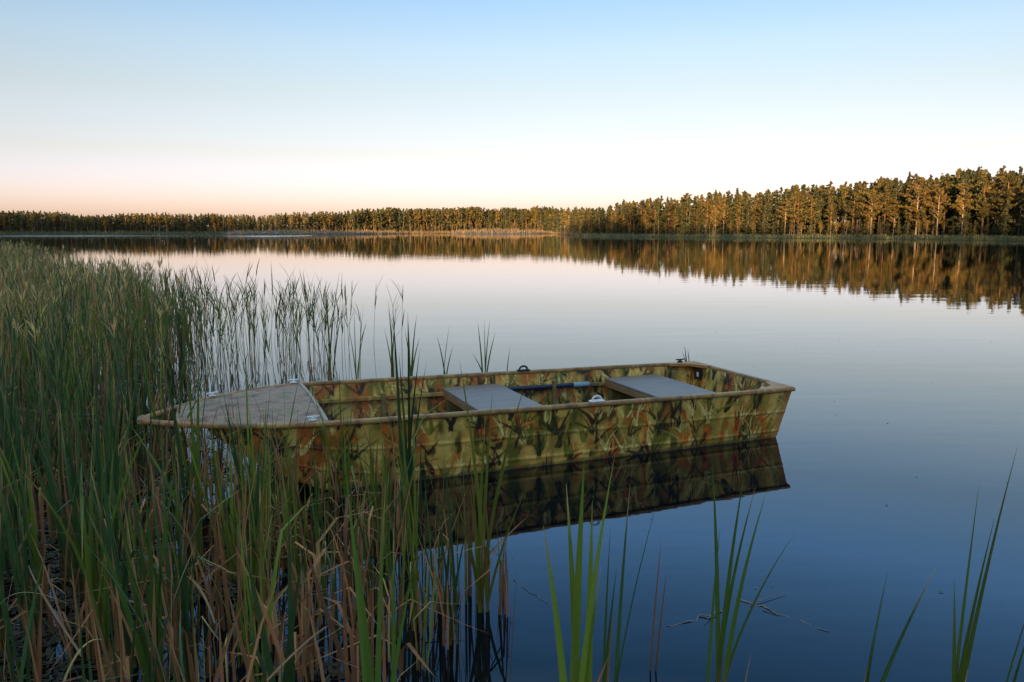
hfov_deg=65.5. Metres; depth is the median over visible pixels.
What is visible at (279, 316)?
reed plant
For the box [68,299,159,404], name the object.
cattail plant
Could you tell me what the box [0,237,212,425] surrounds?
reed bed
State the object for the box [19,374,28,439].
dead stalk
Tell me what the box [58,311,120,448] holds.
cattail plant
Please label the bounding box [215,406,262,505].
cattail plant
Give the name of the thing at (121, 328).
reed plant
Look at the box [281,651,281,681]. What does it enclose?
cattail plant
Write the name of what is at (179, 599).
dead stalk
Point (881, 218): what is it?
pine tree
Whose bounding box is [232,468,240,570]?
dead stalk
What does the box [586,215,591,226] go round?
pine tree
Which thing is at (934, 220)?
spruce tree
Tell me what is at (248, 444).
cattail plant
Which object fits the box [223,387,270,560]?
cattail plant
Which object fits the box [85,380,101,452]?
dead stalk
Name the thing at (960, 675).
cattail plant
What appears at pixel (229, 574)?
cattail plant
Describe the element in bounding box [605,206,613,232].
pine tree
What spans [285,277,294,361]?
reed plant
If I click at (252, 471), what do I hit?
cattail plant
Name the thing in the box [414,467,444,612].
cattail plant
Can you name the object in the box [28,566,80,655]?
dry straw
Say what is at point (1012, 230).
spruce tree
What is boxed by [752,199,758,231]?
pine tree
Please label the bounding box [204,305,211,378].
reed plant
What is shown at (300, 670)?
dead stalk
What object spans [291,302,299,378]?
reed plant
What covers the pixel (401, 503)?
dead stalk
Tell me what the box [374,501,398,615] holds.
cattail plant
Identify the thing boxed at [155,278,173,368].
reed plant
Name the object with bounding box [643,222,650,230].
birch tree
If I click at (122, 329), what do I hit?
reed plant
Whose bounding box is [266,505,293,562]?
dead stalk
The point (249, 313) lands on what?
reed plant
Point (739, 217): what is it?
pine tree
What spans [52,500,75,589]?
dead stalk
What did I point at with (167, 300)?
reed plant
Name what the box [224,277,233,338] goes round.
reed plant
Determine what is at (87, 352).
cattail plant
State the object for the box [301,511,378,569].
dead stalk
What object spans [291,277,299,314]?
reed plant
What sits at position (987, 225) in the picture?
spruce tree
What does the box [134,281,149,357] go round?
reed plant
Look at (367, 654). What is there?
cattail plant
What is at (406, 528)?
cattail plant
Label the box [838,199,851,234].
spruce tree
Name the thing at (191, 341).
reed plant
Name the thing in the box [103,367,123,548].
cattail plant
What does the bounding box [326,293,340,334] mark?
reed plant
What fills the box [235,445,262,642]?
reed
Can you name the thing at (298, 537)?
cattail plant
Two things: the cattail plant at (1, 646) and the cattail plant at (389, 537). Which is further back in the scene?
the cattail plant at (389, 537)
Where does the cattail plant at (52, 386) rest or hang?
in the lake water
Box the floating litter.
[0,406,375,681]
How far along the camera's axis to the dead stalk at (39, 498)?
4.41 m
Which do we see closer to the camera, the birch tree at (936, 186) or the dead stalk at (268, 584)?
the dead stalk at (268, 584)
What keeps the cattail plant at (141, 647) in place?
in the lake water
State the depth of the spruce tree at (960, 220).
149.59 m
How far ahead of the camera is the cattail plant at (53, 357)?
7.14 m
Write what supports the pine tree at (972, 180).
on the ground at (506, 232)
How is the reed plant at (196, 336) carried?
in the lake water
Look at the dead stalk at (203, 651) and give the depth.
2.94 m
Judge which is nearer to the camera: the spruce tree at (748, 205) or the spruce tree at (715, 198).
the spruce tree at (748, 205)
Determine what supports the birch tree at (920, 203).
on the ground at (506, 232)
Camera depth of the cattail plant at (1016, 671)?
2.10 m
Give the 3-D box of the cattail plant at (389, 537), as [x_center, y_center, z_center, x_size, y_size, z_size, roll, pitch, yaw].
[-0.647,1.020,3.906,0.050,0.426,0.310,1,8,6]
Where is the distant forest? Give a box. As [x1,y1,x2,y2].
[0,166,1023,234]
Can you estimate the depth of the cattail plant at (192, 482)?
4.52 m
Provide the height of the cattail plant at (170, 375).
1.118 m
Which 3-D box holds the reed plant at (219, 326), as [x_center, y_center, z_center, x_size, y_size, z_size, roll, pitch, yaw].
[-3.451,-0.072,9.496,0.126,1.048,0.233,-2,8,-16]
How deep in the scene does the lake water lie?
6.29 m
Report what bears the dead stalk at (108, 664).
in the lake water
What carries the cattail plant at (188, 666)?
in the lake water
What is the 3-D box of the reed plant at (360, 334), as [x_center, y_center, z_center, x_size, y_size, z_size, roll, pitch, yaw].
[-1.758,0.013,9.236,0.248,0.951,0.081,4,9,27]
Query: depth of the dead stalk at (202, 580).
3.24 m
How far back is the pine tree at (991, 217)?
152.09 m
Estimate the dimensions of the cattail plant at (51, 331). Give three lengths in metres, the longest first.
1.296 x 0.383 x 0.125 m
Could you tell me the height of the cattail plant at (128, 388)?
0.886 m
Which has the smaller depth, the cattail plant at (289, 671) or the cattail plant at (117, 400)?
the cattail plant at (289, 671)
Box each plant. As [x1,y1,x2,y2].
[0,313,10,406]
[0,341,48,541]
[0,356,59,507]
[0,360,3,447]
[0,375,17,496]
[0,376,30,496]
[0,410,75,607]
[0,413,33,624]
[0,424,9,489]
[0,424,16,551]
[0,452,16,647]
[0,453,42,648]
[0,492,48,681]
[0,512,3,650]
[0,539,48,681]
[1,367,40,521]
[2,329,18,405]
[2,361,27,440]
[2,381,14,433]
[2,388,60,501]
[3,327,79,419]
[3,374,28,578]
[3,463,34,604]
[5,385,43,489]
[6,369,85,507]
[7,315,45,399]
[7,345,67,449]
[7,353,55,463]
[7,363,91,485]
[9,392,80,579]
[11,453,214,568]
[11,546,194,681]
[17,338,35,422]
[19,387,130,681]
[20,352,54,451]
[20,659,139,681]
[21,309,73,411]
[23,333,70,425]
[24,337,59,460]
[29,400,143,602]
[31,345,66,541]
[31,414,157,665]
[35,339,100,440]
[35,394,76,502]
[36,389,171,450]
[39,284,56,405]
[40,304,89,450]
[40,331,82,416]
[41,303,68,389]
[41,338,72,393]
[44,327,91,408]
[44,348,120,452]
[46,309,67,348]
[46,427,76,584]
[48,332,101,455]
[50,289,71,331]
[54,344,119,581]
[57,367,83,562]
[57,389,116,503]
[58,287,79,390]
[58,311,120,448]
[64,401,103,634]
[66,308,85,399]
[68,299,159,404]
[68,365,140,506]
[70,287,90,368]
[71,299,88,350]
[71,301,119,390]
[72,311,106,400]
[74,353,115,459]
[75,363,130,517]
[76,334,113,475]
[77,372,129,514]
[77,433,152,667]
[77,578,92,681]
[78,439,130,628]
[79,355,103,445]
[79,537,218,681]
[81,274,86,321]
[81,350,149,415]
[82,321,117,391]
[82,338,95,421]
[84,314,118,431]
[84,347,188,446]
[86,445,175,681]
[89,296,101,354]
[90,435,190,678]
[92,345,141,488]
[94,316,121,415]
[95,268,110,319]
[97,362,157,464]
[99,337,105,413]
[99,479,156,603]
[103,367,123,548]
[104,353,170,478]
[105,319,162,410]
[111,308,140,356]
[114,323,141,394]
[114,336,254,480]
[114,453,163,571]
[115,316,232,420]
[115,329,151,473]
[117,308,125,375]
[120,346,171,475]
[121,295,141,373]
[124,439,179,671]
[125,300,151,408]
[128,298,138,363]
[128,445,244,681]
[132,292,148,387]
[132,323,167,404]
[133,353,204,564]
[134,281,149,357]
[134,309,149,358]
[135,328,167,470]
[140,298,154,374]
[140,364,204,488]
[142,396,178,519]
[143,314,163,396]
[144,275,153,335]
[144,296,146,357]
[144,639,149,681]
[145,302,159,385]
[145,426,210,570]
[145,482,206,661]
[146,277,151,353]
[146,309,170,367]
[149,298,160,383]
[150,341,178,419]
[152,338,177,405]
[155,264,166,357]
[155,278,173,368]
[155,322,184,404]
[156,476,331,681]
[157,279,177,327]
[157,314,171,391]
[159,359,268,567]
[160,296,176,378]
[161,275,173,341]
[162,463,214,652]
[163,307,172,366]
[165,291,193,373]
[167,431,200,531]
[168,274,178,336]
[169,295,179,342]
[171,293,191,364]
[173,316,189,371]
[173,378,206,443]
[173,398,235,582]
[173,452,192,526]
[177,285,189,341]
[177,309,194,339]
[178,285,199,368]
[179,342,221,512]
[180,297,194,376]
[183,280,200,351]
[187,286,202,329]
[187,316,201,388]
[187,333,203,400]
[187,427,217,516]
[188,285,200,361]
[189,303,201,365]
[191,270,207,351]
[191,280,201,314]
[192,274,222,393]
[194,305,207,392]
[194,463,270,618]
[195,282,207,345]
[198,315,219,393]
[201,266,216,320]
[201,287,216,361]
[203,279,217,363]
[203,284,228,389]
[204,263,221,329]
[204,281,211,331]
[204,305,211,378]
[205,263,219,293]
[207,312,213,373]
[207,451,247,545]
[208,301,226,382]
[208,433,227,493]
[209,438,263,609]
[211,306,236,391]
[211,485,247,564]
[212,267,218,322]
[214,452,231,554]
[215,285,227,349]
[215,298,225,372]
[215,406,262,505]
[215,419,264,621]
[215,424,255,527]
[215,583,242,666]
[219,294,229,352]
[219,303,243,390]
[220,326,226,381]
[220,360,251,484]
[222,289,240,364]
[222,306,232,369]
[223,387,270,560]
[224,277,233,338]
[226,403,279,549]
[227,280,244,379]
[230,414,278,478]
[231,267,248,355]
[232,402,302,569]
[234,443,272,620]
[235,281,249,353]
[235,472,258,590]
[236,436,282,495]
[237,260,252,337]
[237,317,247,386]
[237,425,268,517]
[237,499,259,665]
[238,285,245,344]
[238,409,269,535]
[238,523,304,681]
[240,285,255,355]
[241,452,288,528]
[245,289,254,364]
[245,290,252,385]
[246,276,258,345]
[246,280,254,356]
[246,281,255,368]
[246,375,299,577]
[247,383,315,493]
[250,259,260,305]
[250,275,259,341]
[252,287,257,341]
[256,308,269,376]
[259,293,265,334]
[259,307,275,381]
[262,305,270,384]
[262,434,278,509]
[263,409,295,497]
[265,284,274,348]
[271,267,282,372]
[271,274,292,351]
[272,467,329,605]
[274,308,286,355]
[275,302,294,383]
[276,281,291,354]
[278,292,286,340]
[279,263,296,335]
[280,281,288,358]
[281,292,300,382]
[281,489,317,596]
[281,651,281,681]
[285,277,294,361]
[287,441,295,519]
[287,493,326,584]
[290,286,303,340]
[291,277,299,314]
[291,299,302,337]
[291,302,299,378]
[292,469,318,557]
[295,292,317,381]
[297,303,312,382]
[298,486,382,637]
[300,272,310,362]
[300,467,321,555]
[301,283,311,372]
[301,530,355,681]
[302,548,324,642]
[303,451,337,598]
[304,304,326,378]
[306,273,316,320]
[306,283,310,321]
[306,287,321,374]
[309,422,329,519]
[311,375,355,498]
[311,464,325,516]
[312,278,321,328]
[312,289,320,363]
[313,291,317,366]
[313,472,356,549]
[314,390,339,503]
[316,275,324,339]
[317,283,327,360]
[317,308,323,371]
[319,293,333,364]
[320,272,341,380]
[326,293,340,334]
[327,315,334,346]
[328,285,336,326]
[328,414,392,565]
[332,518,374,620]
[334,282,341,353]
[335,412,356,522]
[337,417,427,611]
[339,286,343,357]
[340,487,367,570]
[342,283,353,345]
[344,295,347,348]
[345,466,413,681]
[348,305,365,378]
[349,282,357,334]
[353,305,365,374]
[355,491,371,559]
[356,425,377,536]
[364,441,398,525]
[368,423,377,517]
[368,492,381,541]
[373,451,393,517]
[374,278,381,322]
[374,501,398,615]
[375,504,389,565]
[381,507,423,639]
[385,303,395,376]
[385,387,460,561]
[386,284,403,364]
[387,454,393,518]
[387,461,419,631]
[387,472,432,625]
[392,306,426,545]
[393,282,404,326]
[399,472,408,555]
[401,497,408,550]
[404,526,443,670]
[405,316,418,375]
[412,446,450,520]
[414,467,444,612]
[420,461,466,603]
[428,446,467,649]
[438,325,452,373]
[447,366,537,612]
[472,322,494,371]
[496,506,518,587]
[543,456,614,681]
[602,489,659,681]
[706,462,794,681]
[864,568,935,681]
[951,450,1016,681]
[1006,624,1023,681]
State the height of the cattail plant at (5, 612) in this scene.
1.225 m
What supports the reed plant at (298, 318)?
in the lake water
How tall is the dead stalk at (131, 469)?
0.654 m
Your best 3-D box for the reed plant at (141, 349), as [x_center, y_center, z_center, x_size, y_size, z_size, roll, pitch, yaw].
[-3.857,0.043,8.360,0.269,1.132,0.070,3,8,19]
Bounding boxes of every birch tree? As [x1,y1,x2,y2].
[608,216,616,228]
[611,211,619,232]
[640,209,649,233]
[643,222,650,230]
[671,216,678,233]
[701,200,711,231]
[706,204,719,229]
[709,211,723,228]
[710,196,731,233]
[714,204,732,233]
[749,222,754,231]
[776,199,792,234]
[788,219,794,233]
[790,202,805,233]
[794,192,820,231]
[799,222,804,231]
[818,221,823,234]
[826,204,835,227]
[834,221,840,231]
[843,220,850,234]
[856,189,890,234]
[865,220,872,231]
[886,199,901,234]
[898,179,937,234]
[915,193,936,234]
[915,219,922,233]
[923,220,930,234]
[924,188,951,234]
[925,184,942,234]
[941,220,948,229]
[946,183,977,234]
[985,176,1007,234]
[992,191,1012,234]
[1006,186,1023,234]
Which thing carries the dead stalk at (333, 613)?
on the lake water
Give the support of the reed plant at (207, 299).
in the lake water
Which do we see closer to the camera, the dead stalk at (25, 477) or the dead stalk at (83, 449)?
the dead stalk at (25, 477)
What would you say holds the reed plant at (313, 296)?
in the lake water
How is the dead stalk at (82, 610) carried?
in the lake water
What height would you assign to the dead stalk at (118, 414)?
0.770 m
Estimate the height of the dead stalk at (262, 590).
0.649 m
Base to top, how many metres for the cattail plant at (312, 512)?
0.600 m
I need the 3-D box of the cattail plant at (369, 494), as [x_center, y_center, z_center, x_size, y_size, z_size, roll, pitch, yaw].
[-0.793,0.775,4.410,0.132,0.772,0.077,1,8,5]
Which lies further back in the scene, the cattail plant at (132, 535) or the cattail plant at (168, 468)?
the cattail plant at (168, 468)
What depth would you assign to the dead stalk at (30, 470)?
4.80 m
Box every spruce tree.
[591,218,595,232]
[595,207,602,232]
[597,210,605,232]
[612,205,619,231]
[618,199,626,232]
[631,203,636,231]
[633,205,644,233]
[652,202,664,233]
[653,196,665,230]
[660,196,670,232]
[673,208,680,233]
[676,200,686,231]
[680,198,695,233]
[688,198,697,231]
[692,206,704,233]
[709,190,717,232]
[720,194,734,233]
[724,190,733,224]
[726,208,734,233]
[731,188,741,233]
[736,190,747,230]
[741,199,756,233]
[743,208,751,233]
[757,210,767,234]
[758,191,772,232]
[761,190,776,233]
[765,198,780,233]
[769,187,786,233]
[770,198,784,233]
[778,185,797,233]
[779,218,783,234]
[804,192,823,233]
[807,218,814,234]
[808,185,820,233]
[814,185,826,225]
[821,196,833,233]
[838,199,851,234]
[857,218,862,234]
[859,182,877,231]
[867,177,889,233]
[876,220,881,234]
[881,185,898,231]
[883,181,905,234]
[884,220,890,234]
[890,177,916,234]
[895,218,902,234]
[898,171,914,234]
[898,192,917,234]
[905,218,910,234]
[913,185,921,234]
[919,174,934,233]
[923,184,941,233]
[938,183,953,233]
[941,169,978,234]
[945,177,957,234]
[947,167,976,231]
[951,220,954,235]
[954,184,972,234]
[961,216,968,235]
[964,188,980,234]
[968,165,984,233]
[970,220,977,234]
[972,177,990,234]
[982,216,990,235]
[991,214,999,234]
[997,197,1015,235]
[999,213,1007,235]
[1007,166,1023,234]
[1010,219,1017,235]
[1014,200,1023,233]
[1015,198,1023,231]
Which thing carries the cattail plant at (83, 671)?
in the lake water
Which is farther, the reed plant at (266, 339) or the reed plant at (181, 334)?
the reed plant at (266, 339)
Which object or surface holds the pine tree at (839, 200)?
on the ground at (506, 232)
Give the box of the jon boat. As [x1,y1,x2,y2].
[137,358,794,489]
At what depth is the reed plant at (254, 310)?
10.06 m
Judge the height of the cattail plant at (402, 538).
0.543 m
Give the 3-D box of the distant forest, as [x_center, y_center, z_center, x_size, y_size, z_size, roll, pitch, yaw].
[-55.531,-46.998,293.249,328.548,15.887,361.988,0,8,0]
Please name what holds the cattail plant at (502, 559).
in the lake water
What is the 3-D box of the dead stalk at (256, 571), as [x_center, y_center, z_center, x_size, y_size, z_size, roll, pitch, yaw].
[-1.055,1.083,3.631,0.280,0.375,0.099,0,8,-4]
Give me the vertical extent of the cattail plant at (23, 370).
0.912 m
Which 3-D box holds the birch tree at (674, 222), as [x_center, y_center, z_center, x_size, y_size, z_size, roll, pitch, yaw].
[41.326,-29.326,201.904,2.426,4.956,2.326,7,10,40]
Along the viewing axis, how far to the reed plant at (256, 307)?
12.10 m
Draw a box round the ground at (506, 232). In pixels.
[3,226,1023,240]
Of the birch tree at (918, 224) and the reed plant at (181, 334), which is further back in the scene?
the birch tree at (918, 224)
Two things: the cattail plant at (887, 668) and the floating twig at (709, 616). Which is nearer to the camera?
the cattail plant at (887, 668)
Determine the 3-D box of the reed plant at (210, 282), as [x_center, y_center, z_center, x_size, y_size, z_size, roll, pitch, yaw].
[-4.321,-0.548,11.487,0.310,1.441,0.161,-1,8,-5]
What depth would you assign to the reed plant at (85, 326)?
8.22 m
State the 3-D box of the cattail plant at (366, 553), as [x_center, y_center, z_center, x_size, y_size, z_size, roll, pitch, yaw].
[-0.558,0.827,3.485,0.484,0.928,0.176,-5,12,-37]
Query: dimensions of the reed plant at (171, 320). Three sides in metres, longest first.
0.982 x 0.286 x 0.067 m
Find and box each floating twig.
[668,610,721,626]
[740,592,828,630]
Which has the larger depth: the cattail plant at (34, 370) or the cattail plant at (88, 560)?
the cattail plant at (34, 370)
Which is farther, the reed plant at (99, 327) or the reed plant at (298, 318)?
the reed plant at (298, 318)
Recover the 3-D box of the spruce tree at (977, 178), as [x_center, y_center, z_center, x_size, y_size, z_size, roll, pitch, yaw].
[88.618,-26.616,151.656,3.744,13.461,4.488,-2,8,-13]
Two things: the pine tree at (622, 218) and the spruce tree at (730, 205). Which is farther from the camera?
the pine tree at (622, 218)
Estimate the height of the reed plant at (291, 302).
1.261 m
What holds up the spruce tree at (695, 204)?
on the ground at (506, 232)
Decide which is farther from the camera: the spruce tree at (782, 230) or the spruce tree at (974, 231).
the spruce tree at (782, 230)
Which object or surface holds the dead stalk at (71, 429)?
in the lake water
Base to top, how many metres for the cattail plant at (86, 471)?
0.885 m
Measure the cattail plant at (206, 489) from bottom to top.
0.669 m
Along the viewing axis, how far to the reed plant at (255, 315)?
11.04 m
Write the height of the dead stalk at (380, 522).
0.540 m
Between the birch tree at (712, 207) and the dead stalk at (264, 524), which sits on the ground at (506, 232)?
the birch tree at (712, 207)
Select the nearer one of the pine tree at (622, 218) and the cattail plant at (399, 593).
the cattail plant at (399, 593)
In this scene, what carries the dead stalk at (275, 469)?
on the lake water
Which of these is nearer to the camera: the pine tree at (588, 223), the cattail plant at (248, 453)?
the cattail plant at (248, 453)
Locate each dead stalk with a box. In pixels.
[0,555,80,657]
[0,594,35,636]
[1,466,6,515]
[3,619,6,679]
[14,514,70,640]
[17,551,146,632]
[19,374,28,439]
[20,426,85,512]
[22,607,38,681]
[24,442,31,498]
[24,547,45,681]
[28,440,44,553]
[31,453,55,538]
[31,476,40,529]
[41,381,60,492]
[44,486,113,678]
[45,458,85,509]
[45,568,100,664]
[48,381,114,443]
[51,393,74,470]
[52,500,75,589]
[60,520,134,630]
[61,431,79,522]
[61,667,112,681]
[66,412,91,477]
[77,475,247,637]
[82,366,102,438]
[84,567,104,681]
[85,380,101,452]
[87,583,130,681]
[88,581,222,681]
[101,359,108,422]
[104,362,122,448]
[112,549,154,680]
[113,377,143,463]
[118,480,141,608]
[118,494,181,590]
[119,351,149,440]
[119,425,132,500]
[121,388,180,465]
[122,426,165,463]
[122,489,157,562]
[123,464,146,516]
[123,535,198,681]
[125,382,138,456]
[125,487,168,650]
[126,514,156,655]
[127,471,136,533]
[132,438,172,509]
[135,528,147,586]
[137,425,172,526]
[138,446,187,507]
[138,545,149,614]
[140,415,171,544]
[142,508,187,552]
[142,596,174,681]
[142,613,170,681]
[149,368,159,435]
[168,440,220,479]
[168,540,221,597]
[171,429,190,490]
[176,363,193,465]
[177,419,223,490]
[177,503,194,637]
[181,432,192,465]
[181,511,211,593]
[181,557,225,681]
[183,401,269,562]
[183,620,210,681]
[188,448,214,515]
[192,505,280,635]
[192,529,215,618]
[198,430,229,557]
[204,542,229,589]
[206,440,230,534]
[207,444,256,499]
[211,517,221,628]
[213,570,280,681]
[213,594,246,681]
[214,535,384,675]
[221,381,233,484]
[225,616,298,681]
[226,409,241,476]
[226,584,268,681]
[227,406,244,507]
[227,429,302,564]
[228,433,288,493]
[230,569,345,666]
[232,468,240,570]
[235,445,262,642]
[235,548,324,681]
[239,581,252,681]
[242,508,265,638]
[244,441,308,494]
[246,506,331,559]
[246,529,315,593]
[252,481,283,553]
[252,538,299,593]
[255,517,296,618]
[255,525,274,644]
[256,510,325,585]
[259,482,270,597]
[260,439,281,546]
[263,416,309,542]
[264,509,308,565]
[265,593,286,651]
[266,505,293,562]
[266,506,388,627]
[268,420,284,512]
[268,470,279,514]
[269,458,289,577]
[269,591,298,654]
[278,497,316,619]
[281,524,318,680]
[282,439,316,561]
[284,547,391,635]
[285,515,409,645]
[292,541,354,665]
[292,552,314,681]
[294,625,345,679]
[299,515,353,675]
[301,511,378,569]
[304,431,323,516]
[305,587,448,680]
[312,558,345,602]
[318,590,415,681]
[320,489,393,536]
[322,499,374,579]
[322,510,362,646]
[322,521,375,681]
[327,436,373,547]
[332,499,349,596]
[334,484,368,620]
[335,454,398,528]
[339,448,390,507]
[343,489,363,617]
[357,491,376,572]
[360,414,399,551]
[362,524,370,581]
[371,484,386,556]
[373,457,483,663]
[399,476,402,528]
[409,552,464,624]
[418,479,469,632]
[418,510,456,645]
[435,464,525,607]
[438,487,452,556]
[448,536,465,670]
[463,474,474,596]
[464,528,510,616]
[510,574,516,681]
[650,537,666,671]
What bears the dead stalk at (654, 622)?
in the lake water
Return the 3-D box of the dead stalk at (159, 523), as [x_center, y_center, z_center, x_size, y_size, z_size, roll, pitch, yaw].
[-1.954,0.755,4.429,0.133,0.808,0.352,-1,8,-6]
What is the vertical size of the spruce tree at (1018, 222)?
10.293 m
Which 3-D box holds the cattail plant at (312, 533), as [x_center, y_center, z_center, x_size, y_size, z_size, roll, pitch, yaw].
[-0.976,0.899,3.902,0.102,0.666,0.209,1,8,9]
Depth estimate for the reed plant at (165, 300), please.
9.41 m
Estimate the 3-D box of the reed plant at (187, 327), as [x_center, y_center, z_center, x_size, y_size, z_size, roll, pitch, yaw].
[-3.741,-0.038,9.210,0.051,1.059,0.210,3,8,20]
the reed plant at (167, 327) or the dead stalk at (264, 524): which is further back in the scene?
the reed plant at (167, 327)
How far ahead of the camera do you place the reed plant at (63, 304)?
9.11 m
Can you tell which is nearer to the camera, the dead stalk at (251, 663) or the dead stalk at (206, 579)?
the dead stalk at (251, 663)
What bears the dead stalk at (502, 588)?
on the lake water
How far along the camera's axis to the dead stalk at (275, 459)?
5.01 m
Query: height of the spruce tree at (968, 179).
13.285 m
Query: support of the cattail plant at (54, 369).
in the lake water
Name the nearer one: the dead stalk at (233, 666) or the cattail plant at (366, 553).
the dead stalk at (233, 666)
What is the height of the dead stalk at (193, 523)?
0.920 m
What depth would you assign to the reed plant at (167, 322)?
8.64 m
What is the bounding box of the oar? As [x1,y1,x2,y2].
[507,381,589,390]
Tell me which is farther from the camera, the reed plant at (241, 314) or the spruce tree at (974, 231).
the spruce tree at (974, 231)
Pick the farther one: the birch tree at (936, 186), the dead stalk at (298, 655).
the birch tree at (936, 186)
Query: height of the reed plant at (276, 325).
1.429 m
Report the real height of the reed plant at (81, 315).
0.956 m
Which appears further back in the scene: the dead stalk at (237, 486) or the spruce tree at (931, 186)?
the spruce tree at (931, 186)
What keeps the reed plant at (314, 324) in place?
in the lake water
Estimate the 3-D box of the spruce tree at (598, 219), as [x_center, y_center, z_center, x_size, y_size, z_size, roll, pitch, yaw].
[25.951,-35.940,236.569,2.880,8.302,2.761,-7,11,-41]
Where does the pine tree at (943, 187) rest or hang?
on the ground at (506, 232)
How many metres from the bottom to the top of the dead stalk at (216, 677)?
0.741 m
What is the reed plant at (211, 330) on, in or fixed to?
in the lake water
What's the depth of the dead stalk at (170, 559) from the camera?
3.59 m
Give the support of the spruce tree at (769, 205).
on the ground at (506, 232)
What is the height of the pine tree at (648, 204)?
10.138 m
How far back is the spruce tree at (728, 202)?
195.69 m
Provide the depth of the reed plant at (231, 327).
7.95 m
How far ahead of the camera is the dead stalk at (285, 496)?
3.89 m
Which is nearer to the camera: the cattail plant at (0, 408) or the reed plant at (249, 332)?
the cattail plant at (0, 408)
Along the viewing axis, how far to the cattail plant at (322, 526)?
4.22 m
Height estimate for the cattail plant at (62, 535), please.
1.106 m
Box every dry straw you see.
[0,592,64,603]
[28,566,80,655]
[63,639,101,680]
[189,577,214,622]
[266,626,325,680]
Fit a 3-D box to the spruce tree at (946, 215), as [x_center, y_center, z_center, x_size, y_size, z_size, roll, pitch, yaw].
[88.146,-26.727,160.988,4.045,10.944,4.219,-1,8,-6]
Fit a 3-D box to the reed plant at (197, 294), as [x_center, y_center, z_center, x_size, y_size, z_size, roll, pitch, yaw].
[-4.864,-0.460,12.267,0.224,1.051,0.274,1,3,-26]
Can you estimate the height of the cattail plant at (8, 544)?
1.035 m
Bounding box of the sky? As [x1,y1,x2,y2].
[0,0,1023,226]
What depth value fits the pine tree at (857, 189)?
172.40 m
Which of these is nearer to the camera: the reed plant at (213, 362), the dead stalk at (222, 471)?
the dead stalk at (222, 471)
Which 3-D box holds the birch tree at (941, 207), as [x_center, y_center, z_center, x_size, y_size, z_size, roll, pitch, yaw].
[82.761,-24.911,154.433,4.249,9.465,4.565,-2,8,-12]
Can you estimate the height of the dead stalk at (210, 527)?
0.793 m
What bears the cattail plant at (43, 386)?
in the lake water
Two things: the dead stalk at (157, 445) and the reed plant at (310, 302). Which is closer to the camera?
the dead stalk at (157, 445)
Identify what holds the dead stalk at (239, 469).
on the lake water
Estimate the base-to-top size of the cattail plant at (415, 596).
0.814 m
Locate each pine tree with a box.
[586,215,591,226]
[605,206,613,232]
[619,208,626,232]
[624,204,637,233]
[629,206,638,231]
[633,200,646,233]
[644,197,655,232]
[645,199,661,233]
[648,202,654,232]
[660,204,675,233]
[665,197,677,233]
[673,201,679,217]
[677,193,698,223]
[691,208,702,233]
[700,193,712,233]
[731,196,745,226]
[734,203,745,233]
[744,202,755,222]
[752,194,768,229]
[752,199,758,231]
[784,192,803,234]
[786,195,807,234]
[796,191,809,232]
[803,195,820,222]
[819,181,838,213]
[824,200,837,234]
[833,181,855,233]
[834,191,850,230]
[840,191,863,234]
[847,181,871,232]
[848,185,860,233]
[849,181,874,234]
[864,181,881,233]
[864,203,875,234]
[868,176,889,232]
[872,183,896,234]
[875,189,893,233]
[896,173,923,206]
[899,192,918,233]
[919,203,931,234]
[930,173,956,234]
[933,186,950,225]
[950,169,985,234]
[969,175,998,234]
[975,180,991,234]
[975,198,992,235]
[981,182,995,234]
[987,165,1014,222]
[989,170,1022,210]
[1001,174,1023,232]
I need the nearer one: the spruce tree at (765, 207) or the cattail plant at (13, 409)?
the cattail plant at (13, 409)
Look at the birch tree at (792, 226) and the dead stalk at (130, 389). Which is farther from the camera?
the birch tree at (792, 226)
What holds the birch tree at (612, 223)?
on the ground at (506, 232)
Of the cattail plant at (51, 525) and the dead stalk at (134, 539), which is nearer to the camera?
the dead stalk at (134, 539)
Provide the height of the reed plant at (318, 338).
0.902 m
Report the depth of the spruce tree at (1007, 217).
140.28 m
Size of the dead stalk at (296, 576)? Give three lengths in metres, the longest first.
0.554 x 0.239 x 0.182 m
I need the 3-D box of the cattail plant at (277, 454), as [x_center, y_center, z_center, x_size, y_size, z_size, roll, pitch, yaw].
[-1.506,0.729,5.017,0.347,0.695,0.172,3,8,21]
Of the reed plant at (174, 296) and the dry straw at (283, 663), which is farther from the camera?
the reed plant at (174, 296)
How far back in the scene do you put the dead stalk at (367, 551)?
3.77 m
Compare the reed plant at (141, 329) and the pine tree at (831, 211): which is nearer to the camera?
the reed plant at (141, 329)
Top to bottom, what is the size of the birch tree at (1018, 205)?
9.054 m
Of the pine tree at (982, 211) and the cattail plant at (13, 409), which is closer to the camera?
the cattail plant at (13, 409)
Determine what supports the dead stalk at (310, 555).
in the lake water
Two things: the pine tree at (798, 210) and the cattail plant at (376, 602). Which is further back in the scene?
the pine tree at (798, 210)
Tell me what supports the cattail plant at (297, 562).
in the lake water
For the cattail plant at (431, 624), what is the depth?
3.10 m
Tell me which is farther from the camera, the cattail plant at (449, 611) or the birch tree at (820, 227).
the birch tree at (820, 227)
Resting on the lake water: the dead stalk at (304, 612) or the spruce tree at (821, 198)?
the dead stalk at (304, 612)
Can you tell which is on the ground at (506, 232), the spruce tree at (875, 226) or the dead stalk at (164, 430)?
the spruce tree at (875, 226)
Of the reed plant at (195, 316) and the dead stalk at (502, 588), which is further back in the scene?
the reed plant at (195, 316)
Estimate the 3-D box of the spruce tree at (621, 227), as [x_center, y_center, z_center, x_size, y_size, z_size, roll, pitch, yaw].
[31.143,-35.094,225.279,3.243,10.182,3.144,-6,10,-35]
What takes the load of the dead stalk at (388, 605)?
in the lake water
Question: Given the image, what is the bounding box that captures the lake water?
[0,234,1023,681]

